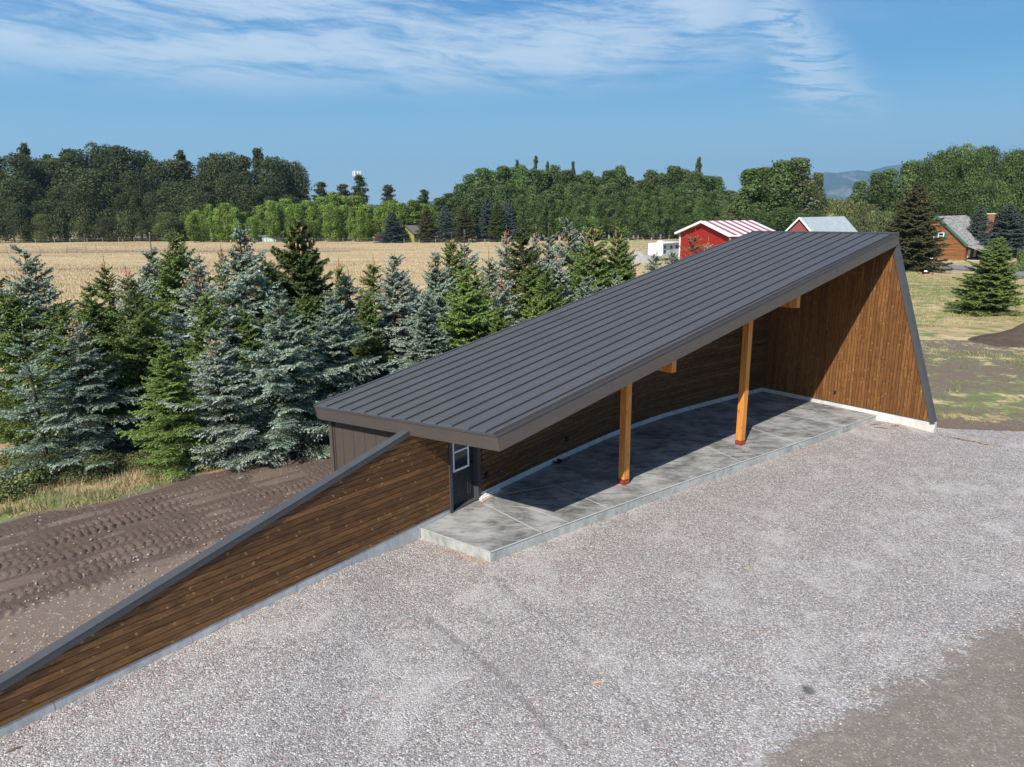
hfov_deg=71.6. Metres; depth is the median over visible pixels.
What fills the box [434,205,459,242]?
spruce tree
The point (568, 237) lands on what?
spruce tree
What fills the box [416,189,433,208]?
pine tree
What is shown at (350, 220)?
aspen tree
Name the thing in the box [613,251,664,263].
gravel heap
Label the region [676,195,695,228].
poplar tree
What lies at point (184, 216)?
aspen tree
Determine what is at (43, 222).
young tree
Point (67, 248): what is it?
field fence
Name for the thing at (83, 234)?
young tree
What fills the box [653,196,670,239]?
poplar tree
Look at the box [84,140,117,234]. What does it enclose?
cottonwood tree
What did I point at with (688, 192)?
poplar tree
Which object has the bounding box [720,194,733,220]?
poplar tree
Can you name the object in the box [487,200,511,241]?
spruce tree
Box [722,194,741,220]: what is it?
willow tree
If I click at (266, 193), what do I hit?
cottonwood tree
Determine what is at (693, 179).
poplar tree
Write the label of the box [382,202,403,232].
aspen tree
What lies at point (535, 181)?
poplar tree
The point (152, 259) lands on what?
spruce tree
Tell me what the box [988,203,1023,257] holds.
spruce tree
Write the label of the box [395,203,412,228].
aspen tree
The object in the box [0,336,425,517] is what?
dry grass
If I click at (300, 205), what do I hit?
aspen tree
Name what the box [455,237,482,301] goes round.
spruce tree
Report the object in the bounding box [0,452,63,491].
shrub
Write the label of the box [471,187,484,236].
poplar tree
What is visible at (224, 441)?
spruce tree
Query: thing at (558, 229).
poplar tree
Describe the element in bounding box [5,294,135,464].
spruce tree
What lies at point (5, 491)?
shrub
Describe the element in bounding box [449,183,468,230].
poplar tree
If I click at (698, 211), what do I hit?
poplar tree
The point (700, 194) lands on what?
poplar tree
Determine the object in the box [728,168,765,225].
poplar tree
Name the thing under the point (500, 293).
spruce tree
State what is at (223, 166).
cottonwood tree
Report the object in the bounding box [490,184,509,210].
poplar tree
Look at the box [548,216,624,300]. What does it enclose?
spruce tree
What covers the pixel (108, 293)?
spruce tree
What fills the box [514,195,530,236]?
poplar tree
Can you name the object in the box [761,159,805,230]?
poplar tree
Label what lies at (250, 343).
spruce tree
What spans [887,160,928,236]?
poplar tree
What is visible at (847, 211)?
bushy tree
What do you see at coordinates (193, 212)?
aspen tree
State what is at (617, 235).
spruce tree
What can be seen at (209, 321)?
spruce tree
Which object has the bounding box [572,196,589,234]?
poplar tree
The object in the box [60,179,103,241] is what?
cottonwood tree
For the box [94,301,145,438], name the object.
spruce tree
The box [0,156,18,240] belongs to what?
cottonwood tree
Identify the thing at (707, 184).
poplar tree
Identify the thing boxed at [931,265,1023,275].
driveway
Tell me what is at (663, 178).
poplar tree
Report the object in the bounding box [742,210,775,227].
broadleaf tree
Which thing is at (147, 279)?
spruce tree
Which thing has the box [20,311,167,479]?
spruce tree
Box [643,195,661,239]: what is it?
poplar tree
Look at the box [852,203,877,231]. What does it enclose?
bushy tree
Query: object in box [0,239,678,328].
meadow grass
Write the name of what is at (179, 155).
pine tree
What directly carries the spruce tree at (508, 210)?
on the field
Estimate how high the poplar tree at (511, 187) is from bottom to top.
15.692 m
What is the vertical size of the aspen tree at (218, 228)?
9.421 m
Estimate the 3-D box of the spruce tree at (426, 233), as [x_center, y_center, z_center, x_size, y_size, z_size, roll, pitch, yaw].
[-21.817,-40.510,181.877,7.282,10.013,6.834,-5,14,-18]
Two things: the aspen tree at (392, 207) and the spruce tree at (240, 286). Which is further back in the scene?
the aspen tree at (392, 207)
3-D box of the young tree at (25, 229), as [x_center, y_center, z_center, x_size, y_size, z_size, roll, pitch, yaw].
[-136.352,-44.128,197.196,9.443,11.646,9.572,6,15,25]
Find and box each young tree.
[2,203,36,242]
[30,213,56,242]
[68,217,98,241]
[89,216,122,241]
[132,220,160,240]
[152,212,183,241]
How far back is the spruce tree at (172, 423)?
19.83 m
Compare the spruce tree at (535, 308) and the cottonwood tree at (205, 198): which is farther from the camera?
the cottonwood tree at (205, 198)
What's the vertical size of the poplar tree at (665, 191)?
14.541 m
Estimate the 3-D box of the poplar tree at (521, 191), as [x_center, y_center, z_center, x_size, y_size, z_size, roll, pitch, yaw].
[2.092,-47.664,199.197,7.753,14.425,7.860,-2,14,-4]
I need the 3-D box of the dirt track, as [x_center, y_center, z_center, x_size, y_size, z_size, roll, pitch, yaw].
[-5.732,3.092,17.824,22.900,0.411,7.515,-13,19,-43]
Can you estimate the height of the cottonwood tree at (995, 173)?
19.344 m
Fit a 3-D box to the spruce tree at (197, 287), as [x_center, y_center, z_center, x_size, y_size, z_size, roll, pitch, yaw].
[-10.280,-1.135,24.048,4.402,6.549,4.216,0,14,1]
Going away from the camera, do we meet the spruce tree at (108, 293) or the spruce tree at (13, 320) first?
the spruce tree at (13, 320)
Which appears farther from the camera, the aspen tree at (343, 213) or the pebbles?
the aspen tree at (343, 213)
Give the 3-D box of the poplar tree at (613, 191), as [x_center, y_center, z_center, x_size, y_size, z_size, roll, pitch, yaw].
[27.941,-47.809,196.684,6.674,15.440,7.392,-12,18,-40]
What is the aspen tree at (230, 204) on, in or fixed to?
on the field
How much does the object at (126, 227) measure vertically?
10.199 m
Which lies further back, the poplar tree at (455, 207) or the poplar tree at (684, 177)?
the poplar tree at (684, 177)
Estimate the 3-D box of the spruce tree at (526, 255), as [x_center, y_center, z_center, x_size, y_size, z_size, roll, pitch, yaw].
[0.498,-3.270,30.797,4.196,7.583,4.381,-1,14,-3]
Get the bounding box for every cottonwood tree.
[0,152,42,210]
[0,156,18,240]
[0,176,23,240]
[0,179,55,241]
[24,156,51,238]
[26,197,59,241]
[38,187,75,241]
[40,157,74,239]
[49,148,95,189]
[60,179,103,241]
[71,168,118,240]
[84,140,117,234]
[99,182,133,240]
[100,145,142,239]
[116,170,153,240]
[124,149,157,235]
[137,158,184,211]
[137,190,171,235]
[153,180,194,240]
[166,159,198,196]
[175,187,205,230]
[185,191,223,240]
[191,155,219,199]
[200,151,247,194]
[211,172,245,209]
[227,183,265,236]
[229,155,256,188]
[244,184,274,216]
[252,155,291,201]
[273,194,299,205]
[278,159,311,203]
[902,157,951,212]
[920,148,960,215]
[924,179,956,219]
[944,179,983,218]
[947,140,975,179]
[956,146,995,214]
[966,179,1020,223]
[975,145,1007,203]
[990,146,1022,198]
[997,181,1023,236]
[999,149,1023,210]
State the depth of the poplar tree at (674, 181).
208.68 m
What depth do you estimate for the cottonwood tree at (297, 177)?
216.22 m
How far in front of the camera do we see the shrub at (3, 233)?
198.79 m
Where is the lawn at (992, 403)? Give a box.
[877,276,1023,445]
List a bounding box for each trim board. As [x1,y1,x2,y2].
[479,489,500,499]
[479,490,502,501]
[481,487,499,497]
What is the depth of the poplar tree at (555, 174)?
210.00 m
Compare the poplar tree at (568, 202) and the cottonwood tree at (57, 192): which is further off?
the cottonwood tree at (57, 192)
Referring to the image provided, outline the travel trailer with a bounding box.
[648,241,678,256]
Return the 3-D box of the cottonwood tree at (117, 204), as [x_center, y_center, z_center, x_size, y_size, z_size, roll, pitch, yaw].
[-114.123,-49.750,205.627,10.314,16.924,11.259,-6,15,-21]
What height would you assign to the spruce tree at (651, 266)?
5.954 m
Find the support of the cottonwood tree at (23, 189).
on the field
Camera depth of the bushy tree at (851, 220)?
121.25 m
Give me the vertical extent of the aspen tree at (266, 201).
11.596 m
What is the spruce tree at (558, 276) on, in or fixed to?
on the field
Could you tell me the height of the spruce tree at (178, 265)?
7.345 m
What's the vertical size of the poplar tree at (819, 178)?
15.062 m
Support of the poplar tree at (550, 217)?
on the field
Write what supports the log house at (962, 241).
on the field
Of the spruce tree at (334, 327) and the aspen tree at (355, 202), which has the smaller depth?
the spruce tree at (334, 327)
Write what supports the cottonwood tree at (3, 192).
on the field
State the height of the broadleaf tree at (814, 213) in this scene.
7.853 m
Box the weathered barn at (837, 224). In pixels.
[785,216,857,231]
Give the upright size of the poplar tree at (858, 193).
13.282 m
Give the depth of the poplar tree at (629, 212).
185.41 m
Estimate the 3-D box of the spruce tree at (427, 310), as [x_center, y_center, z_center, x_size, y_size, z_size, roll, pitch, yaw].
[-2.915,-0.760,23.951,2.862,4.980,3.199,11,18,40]
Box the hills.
[371,201,434,208]
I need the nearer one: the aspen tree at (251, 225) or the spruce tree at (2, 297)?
the spruce tree at (2, 297)
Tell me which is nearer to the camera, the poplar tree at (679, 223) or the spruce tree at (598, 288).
the spruce tree at (598, 288)
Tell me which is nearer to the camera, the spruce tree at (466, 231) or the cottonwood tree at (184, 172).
the spruce tree at (466, 231)
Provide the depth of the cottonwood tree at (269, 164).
209.26 m
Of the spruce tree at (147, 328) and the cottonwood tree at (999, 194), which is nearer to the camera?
the spruce tree at (147, 328)
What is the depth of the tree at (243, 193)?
199.69 m
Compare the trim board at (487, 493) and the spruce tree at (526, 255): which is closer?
the trim board at (487, 493)
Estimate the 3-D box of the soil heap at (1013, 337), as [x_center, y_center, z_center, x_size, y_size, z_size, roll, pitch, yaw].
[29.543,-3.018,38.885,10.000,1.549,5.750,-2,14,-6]
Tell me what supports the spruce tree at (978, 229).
on the field
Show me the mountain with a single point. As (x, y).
(838, 185)
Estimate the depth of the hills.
3941.90 m
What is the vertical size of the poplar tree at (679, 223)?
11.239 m
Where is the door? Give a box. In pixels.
[451,443,473,506]
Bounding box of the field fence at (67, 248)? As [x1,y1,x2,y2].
[6,244,125,252]
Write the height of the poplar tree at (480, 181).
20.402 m
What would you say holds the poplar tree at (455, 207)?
on the field
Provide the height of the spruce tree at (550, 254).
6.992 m
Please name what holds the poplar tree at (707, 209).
on the field
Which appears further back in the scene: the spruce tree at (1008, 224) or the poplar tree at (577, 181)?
the poplar tree at (577, 181)
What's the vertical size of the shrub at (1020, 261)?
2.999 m
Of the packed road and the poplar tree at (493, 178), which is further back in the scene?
the poplar tree at (493, 178)
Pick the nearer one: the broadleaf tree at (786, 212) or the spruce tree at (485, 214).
the broadleaf tree at (786, 212)
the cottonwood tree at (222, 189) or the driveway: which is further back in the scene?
the cottonwood tree at (222, 189)
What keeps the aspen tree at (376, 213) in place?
on the field
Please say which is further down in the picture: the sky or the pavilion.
the pavilion
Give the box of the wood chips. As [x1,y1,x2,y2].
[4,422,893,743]
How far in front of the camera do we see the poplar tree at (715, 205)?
188.61 m
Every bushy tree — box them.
[822,197,845,215]
[823,213,842,216]
[836,199,864,219]
[846,217,863,231]
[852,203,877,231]
[867,209,893,231]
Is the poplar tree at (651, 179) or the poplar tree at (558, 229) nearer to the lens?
the poplar tree at (558, 229)
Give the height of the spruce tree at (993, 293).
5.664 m
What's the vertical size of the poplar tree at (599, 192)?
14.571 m
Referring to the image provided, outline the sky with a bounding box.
[0,0,1023,204]
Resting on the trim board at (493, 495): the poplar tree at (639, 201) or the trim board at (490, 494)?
the trim board at (490, 494)
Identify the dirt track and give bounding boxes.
[0,447,331,674]
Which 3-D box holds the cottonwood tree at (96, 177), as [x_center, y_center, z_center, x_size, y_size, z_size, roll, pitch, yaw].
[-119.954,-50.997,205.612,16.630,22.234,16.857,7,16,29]
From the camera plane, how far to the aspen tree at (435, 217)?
197.73 m
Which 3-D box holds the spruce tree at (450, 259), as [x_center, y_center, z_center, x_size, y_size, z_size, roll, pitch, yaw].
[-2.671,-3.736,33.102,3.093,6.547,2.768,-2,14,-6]
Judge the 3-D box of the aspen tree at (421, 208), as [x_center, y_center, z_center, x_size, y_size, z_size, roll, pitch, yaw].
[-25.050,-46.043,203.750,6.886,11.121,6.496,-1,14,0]
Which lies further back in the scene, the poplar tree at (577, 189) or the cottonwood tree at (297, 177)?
the cottonwood tree at (297, 177)
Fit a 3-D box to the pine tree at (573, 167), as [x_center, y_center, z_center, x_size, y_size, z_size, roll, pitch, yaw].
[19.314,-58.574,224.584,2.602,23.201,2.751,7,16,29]
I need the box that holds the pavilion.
[0,231,936,737]
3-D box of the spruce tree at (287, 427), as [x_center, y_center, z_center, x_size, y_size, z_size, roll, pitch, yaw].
[-6.626,-0.083,21.071,3.942,5.527,3.776,-3,14,-10]
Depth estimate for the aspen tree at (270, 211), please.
186.94 m
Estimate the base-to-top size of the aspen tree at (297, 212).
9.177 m
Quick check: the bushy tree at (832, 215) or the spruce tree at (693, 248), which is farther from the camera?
the bushy tree at (832, 215)
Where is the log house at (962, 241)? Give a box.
[927,213,1012,260]
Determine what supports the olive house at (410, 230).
on the field
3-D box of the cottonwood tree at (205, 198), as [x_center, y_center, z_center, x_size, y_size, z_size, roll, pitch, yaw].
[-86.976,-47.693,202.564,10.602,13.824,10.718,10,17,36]
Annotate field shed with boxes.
[262,235,280,241]
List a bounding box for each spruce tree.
[0,243,110,442]
[0,276,58,439]
[0,287,71,465]
[0,322,127,487]
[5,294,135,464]
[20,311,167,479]
[61,281,155,445]
[68,278,199,453]
[80,257,127,368]
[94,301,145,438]
[112,261,155,391]
[115,338,221,484]
[125,243,195,374]
[127,254,264,429]
[127,271,162,336]
[129,227,224,390]
[134,232,175,343]
[156,328,291,478]
[176,284,262,450]
[183,220,313,445]
[213,241,240,346]
[214,289,353,469]
[230,302,300,438]
[251,259,279,324]
[252,215,361,426]
[280,285,335,415]
[291,289,393,445]
[334,254,354,333]
[336,265,380,385]
[348,288,395,384]
[354,248,443,380]
[356,258,398,337]
[373,212,411,242]
[385,287,452,373]
[398,281,429,360]
[412,247,458,349]
[415,206,442,242]
[433,264,505,347]
[433,268,496,352]
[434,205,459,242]
[437,235,475,349]
[452,205,475,242]
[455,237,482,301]
[474,195,495,241]
[478,249,509,312]
[479,219,570,329]
[485,272,523,330]
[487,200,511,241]
[488,302,513,333]
[492,223,514,319]
[499,199,523,241]
[506,257,545,323]
[518,270,569,322]
[520,290,551,320]
[528,232,543,273]
[538,225,562,274]
[540,218,591,305]
[546,291,562,311]
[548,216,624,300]
[549,252,575,304]
[564,227,595,286]
[573,272,596,300]
[589,278,606,294]
[597,221,640,282]
[603,233,639,280]
[606,276,621,288]
[641,249,663,274]
[662,250,679,265]
[678,229,705,258]
[703,240,715,249]
[882,182,954,272]
[943,236,1023,317]
[966,203,993,257]
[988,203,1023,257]
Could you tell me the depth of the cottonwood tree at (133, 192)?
199.98 m
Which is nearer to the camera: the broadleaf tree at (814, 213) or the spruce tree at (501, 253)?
the spruce tree at (501, 253)
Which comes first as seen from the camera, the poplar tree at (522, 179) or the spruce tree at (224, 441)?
the spruce tree at (224, 441)
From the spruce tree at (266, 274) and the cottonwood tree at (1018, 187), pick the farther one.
the cottonwood tree at (1018, 187)
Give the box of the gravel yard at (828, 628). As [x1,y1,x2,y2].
[0,420,1023,766]
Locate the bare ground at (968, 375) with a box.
[0,339,1023,735]
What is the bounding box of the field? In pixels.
[0,227,1023,720]
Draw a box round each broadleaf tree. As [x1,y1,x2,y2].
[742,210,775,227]
[768,206,802,230]
[801,210,828,216]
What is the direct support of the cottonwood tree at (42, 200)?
on the field
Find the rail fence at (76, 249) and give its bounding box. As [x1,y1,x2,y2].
[65,247,86,251]
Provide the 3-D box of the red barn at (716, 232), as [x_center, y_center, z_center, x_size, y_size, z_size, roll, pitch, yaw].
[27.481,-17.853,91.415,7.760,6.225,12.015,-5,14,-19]
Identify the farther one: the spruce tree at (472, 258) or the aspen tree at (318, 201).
the aspen tree at (318, 201)
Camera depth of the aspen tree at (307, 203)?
198.97 m
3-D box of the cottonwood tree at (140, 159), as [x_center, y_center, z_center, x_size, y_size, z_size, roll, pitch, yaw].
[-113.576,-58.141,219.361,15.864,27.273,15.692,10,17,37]
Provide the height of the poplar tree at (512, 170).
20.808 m
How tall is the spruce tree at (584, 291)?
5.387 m
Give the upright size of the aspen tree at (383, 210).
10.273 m
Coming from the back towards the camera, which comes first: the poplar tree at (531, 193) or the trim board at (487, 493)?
the poplar tree at (531, 193)
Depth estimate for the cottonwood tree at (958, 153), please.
140.35 m
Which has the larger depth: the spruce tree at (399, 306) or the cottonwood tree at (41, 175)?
the cottonwood tree at (41, 175)
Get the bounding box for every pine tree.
[16,142,31,162]
[42,153,52,171]
[173,149,185,160]
[250,147,270,185]
[311,182,329,204]
[336,184,351,208]
[350,174,369,204]
[379,184,397,205]
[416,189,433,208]
[533,155,538,194]
[545,161,549,184]
[571,161,575,174]
[695,155,702,182]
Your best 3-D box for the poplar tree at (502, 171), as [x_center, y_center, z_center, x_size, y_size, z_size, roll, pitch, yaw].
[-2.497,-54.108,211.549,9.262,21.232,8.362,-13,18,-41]
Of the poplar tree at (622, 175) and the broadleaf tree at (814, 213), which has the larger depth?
the poplar tree at (622, 175)
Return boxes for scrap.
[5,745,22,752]
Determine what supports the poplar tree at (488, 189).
on the field
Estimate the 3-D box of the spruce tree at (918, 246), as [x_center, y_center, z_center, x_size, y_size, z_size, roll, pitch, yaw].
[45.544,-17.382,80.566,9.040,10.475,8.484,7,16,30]
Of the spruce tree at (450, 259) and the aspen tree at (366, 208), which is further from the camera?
the aspen tree at (366, 208)
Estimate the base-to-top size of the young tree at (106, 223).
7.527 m
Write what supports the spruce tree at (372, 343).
on the field
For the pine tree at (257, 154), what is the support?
on the field
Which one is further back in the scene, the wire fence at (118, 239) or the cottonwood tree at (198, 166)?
the cottonwood tree at (198, 166)
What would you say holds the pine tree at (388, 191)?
on the field
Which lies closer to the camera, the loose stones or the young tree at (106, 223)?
the loose stones
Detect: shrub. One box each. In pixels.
[0,220,12,242]
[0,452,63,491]
[0,468,50,503]
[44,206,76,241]
[55,446,130,485]
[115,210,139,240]
[120,449,158,470]
[1015,249,1023,270]
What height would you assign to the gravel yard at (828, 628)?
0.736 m
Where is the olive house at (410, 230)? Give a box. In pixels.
[400,225,422,241]
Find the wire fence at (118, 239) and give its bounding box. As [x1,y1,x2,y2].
[11,237,518,243]
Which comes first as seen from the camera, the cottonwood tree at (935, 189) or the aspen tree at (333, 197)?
the cottonwood tree at (935, 189)
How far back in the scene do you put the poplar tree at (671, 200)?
188.65 m
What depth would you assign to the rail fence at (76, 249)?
145.03 m
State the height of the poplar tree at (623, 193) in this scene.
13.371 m
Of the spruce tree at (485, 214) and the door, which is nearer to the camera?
the door
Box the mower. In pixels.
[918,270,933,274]
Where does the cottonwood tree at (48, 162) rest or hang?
on the field
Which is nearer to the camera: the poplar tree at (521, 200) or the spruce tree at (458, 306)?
the spruce tree at (458, 306)
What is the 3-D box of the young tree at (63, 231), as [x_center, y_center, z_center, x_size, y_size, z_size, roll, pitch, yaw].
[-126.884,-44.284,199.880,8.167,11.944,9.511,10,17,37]
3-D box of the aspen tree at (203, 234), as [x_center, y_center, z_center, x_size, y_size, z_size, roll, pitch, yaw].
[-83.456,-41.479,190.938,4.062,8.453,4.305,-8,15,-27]
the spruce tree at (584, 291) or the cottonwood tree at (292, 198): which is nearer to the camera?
the spruce tree at (584, 291)
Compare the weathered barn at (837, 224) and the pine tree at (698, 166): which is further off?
the pine tree at (698, 166)
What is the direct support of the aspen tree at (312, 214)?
on the field
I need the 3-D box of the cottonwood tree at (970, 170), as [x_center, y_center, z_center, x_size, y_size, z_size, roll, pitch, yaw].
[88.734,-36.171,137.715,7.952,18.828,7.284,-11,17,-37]
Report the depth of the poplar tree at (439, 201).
206.29 m
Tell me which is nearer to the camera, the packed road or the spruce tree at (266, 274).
the packed road
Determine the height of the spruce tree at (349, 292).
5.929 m
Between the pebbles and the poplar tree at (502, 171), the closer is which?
the pebbles
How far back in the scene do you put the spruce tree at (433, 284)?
28.70 m
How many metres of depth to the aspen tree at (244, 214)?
189.29 m
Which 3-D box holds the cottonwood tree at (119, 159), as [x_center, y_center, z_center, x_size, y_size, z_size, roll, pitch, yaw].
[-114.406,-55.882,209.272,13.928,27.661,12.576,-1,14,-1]
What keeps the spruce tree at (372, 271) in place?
on the field
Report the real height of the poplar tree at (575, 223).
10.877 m
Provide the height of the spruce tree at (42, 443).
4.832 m
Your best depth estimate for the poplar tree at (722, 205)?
185.86 m
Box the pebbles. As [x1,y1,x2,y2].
[0,464,297,672]
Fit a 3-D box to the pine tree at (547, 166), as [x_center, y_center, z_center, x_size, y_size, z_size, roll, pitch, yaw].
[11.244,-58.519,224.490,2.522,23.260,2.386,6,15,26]
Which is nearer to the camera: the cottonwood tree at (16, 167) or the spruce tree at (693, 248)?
the spruce tree at (693, 248)
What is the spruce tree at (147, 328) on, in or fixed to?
on the field
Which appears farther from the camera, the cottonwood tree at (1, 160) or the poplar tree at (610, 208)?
the cottonwood tree at (1, 160)
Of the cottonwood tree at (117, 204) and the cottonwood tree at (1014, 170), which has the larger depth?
the cottonwood tree at (117, 204)
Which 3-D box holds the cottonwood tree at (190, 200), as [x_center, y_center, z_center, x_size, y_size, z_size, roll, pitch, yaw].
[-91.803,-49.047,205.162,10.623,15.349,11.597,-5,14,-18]
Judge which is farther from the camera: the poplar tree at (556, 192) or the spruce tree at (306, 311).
the poplar tree at (556, 192)
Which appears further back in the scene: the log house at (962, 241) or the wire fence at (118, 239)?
the wire fence at (118, 239)
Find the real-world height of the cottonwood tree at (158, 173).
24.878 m
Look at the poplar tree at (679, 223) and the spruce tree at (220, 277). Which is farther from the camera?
the poplar tree at (679, 223)
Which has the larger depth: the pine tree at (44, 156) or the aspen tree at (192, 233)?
the pine tree at (44, 156)
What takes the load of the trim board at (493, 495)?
on the pavilion
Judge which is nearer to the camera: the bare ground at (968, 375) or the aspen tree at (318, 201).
the bare ground at (968, 375)
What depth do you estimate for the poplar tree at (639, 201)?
186.50 m
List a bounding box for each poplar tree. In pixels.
[432,197,452,233]
[435,193,455,228]
[448,196,462,230]
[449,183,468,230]
[459,193,481,239]
[460,173,474,193]
[468,167,491,202]
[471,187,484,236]
[481,184,494,217]
[485,170,500,196]
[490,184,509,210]
[496,165,510,185]
[503,183,517,206]
[504,167,517,188]
[511,198,520,231]
[513,164,529,191]
[514,187,526,217]
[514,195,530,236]
[524,185,538,238]
[525,201,538,240]
[527,168,545,193]
[532,194,546,240]
[536,169,552,194]
[540,190,554,238]
[543,194,558,238]
[547,163,561,235]
[550,184,563,238]
[552,199,567,240]
[558,169,574,192]
[559,194,573,231]
[561,185,577,203]
[569,200,583,239]
[571,174,584,190]
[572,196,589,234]
[573,184,583,199]
[577,184,595,238]
[580,170,598,195]
[587,196,601,235]
[593,176,602,186]
[594,187,605,231]
[597,199,608,238]
[599,169,618,236]
[602,182,623,236]
[602,199,614,237]
[611,201,624,238]
[614,164,630,195]
[615,190,627,226]
[621,197,638,239]
[625,176,635,197]
[628,184,642,237]
[632,198,645,239]
[633,192,648,234]
[634,180,645,235]
[635,200,649,239]
[640,169,661,235]
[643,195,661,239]
[647,191,659,237]
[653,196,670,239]
[654,173,671,235]
[658,187,676,237]
[663,165,685,235]
[665,192,675,238]
[671,187,685,237]
[673,196,689,237]
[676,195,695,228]
[679,167,690,188]
[682,189,695,225]
[683,170,707,200]
[691,189,706,217]
[691,200,706,223]
[698,175,718,196]
[702,197,713,220]
[706,191,716,207]
[710,199,720,220]
[712,176,728,194]
[715,194,727,216]
[718,199,731,220]
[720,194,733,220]
[724,190,736,204]
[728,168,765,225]
[743,166,774,221]
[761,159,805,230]
[787,156,823,219]
[806,172,828,215]
[846,180,867,214]
[860,171,890,215]
[875,168,898,223]
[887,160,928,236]
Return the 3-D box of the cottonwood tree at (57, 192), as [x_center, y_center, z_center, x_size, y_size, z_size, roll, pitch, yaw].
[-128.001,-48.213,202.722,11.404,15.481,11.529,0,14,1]
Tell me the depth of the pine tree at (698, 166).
222.06 m
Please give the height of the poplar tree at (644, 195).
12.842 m
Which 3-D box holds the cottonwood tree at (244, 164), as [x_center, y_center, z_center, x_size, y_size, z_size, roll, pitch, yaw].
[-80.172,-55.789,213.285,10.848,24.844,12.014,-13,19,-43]
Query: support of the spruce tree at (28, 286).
on the field
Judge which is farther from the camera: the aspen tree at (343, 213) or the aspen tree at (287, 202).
the aspen tree at (287, 202)
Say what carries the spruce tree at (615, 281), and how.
on the field
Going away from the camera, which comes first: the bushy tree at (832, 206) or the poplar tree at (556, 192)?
the bushy tree at (832, 206)
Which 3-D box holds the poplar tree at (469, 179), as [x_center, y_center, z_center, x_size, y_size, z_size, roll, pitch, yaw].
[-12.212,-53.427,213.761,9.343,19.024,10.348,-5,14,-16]
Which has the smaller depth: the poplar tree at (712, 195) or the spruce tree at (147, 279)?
the spruce tree at (147, 279)
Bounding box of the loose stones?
[9,423,1022,766]
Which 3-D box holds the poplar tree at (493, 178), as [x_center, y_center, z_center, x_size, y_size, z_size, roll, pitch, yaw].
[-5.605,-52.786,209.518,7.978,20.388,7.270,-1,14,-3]
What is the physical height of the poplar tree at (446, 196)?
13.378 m
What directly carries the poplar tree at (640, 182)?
on the field
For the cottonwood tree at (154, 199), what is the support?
on the field
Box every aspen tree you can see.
[152,222,174,241]
[172,227,187,238]
[177,208,192,240]
[183,214,201,241]
[185,210,209,240]
[194,213,208,241]
[202,204,217,241]
[212,207,224,241]
[217,202,233,241]
[217,203,237,240]
[225,207,243,241]
[239,211,249,237]
[243,216,258,241]
[250,205,270,239]
[253,209,270,240]
[263,201,281,241]
[264,200,278,233]
[274,202,286,240]
[276,197,291,239]
[281,207,293,236]
[289,207,305,229]
[290,203,307,218]
[299,218,315,239]
[301,199,320,235]
[306,206,321,240]
[313,196,326,239]
[316,204,330,240]
[320,204,342,241]
[324,191,346,239]
[336,204,351,240]
[340,195,350,239]
[345,206,358,241]
[347,195,366,238]
[354,210,368,241]
[358,204,374,239]
[361,213,373,241]
[372,208,382,237]
[373,206,386,232]
[377,199,396,206]
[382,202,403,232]
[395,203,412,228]
[403,199,422,224]
[415,203,432,223]
[429,210,439,229]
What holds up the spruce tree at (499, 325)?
on the field
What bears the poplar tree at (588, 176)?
on the field
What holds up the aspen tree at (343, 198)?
on the field
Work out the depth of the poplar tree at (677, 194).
195.98 m
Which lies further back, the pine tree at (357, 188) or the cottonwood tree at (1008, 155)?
the pine tree at (357, 188)
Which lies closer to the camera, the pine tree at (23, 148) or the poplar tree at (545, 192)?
the poplar tree at (545, 192)
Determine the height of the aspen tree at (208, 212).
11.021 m
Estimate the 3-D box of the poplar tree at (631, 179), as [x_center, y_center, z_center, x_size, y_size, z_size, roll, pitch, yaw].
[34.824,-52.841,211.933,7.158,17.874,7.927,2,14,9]
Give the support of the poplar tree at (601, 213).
on the field
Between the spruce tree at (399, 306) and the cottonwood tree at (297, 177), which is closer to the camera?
the spruce tree at (399, 306)
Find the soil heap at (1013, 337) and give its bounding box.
[968,323,1023,347]
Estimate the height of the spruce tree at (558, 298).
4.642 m
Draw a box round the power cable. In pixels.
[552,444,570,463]
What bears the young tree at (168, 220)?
on the field
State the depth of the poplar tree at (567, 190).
196.57 m
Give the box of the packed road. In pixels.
[768,605,1023,766]
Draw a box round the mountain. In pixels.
[773,153,1006,206]
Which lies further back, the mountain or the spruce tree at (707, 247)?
the mountain
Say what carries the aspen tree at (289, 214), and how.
on the field
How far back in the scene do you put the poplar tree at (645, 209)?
186.66 m
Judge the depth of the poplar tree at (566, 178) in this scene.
205.12 m
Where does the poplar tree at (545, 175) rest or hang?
on the field
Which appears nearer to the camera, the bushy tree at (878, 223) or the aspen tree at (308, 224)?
the bushy tree at (878, 223)
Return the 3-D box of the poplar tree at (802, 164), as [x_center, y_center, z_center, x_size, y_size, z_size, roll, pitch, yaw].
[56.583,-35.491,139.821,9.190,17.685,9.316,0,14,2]
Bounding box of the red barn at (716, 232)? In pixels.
[674,220,774,259]
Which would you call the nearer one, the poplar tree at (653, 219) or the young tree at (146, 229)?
the poplar tree at (653, 219)
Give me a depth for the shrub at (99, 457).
19.55 m
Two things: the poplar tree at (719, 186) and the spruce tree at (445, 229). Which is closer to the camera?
the spruce tree at (445, 229)
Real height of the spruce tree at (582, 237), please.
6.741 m
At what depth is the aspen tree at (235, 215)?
186.31 m
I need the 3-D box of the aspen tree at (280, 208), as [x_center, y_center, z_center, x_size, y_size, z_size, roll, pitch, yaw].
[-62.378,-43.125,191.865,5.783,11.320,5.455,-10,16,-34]
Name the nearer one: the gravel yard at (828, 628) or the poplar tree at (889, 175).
the gravel yard at (828, 628)

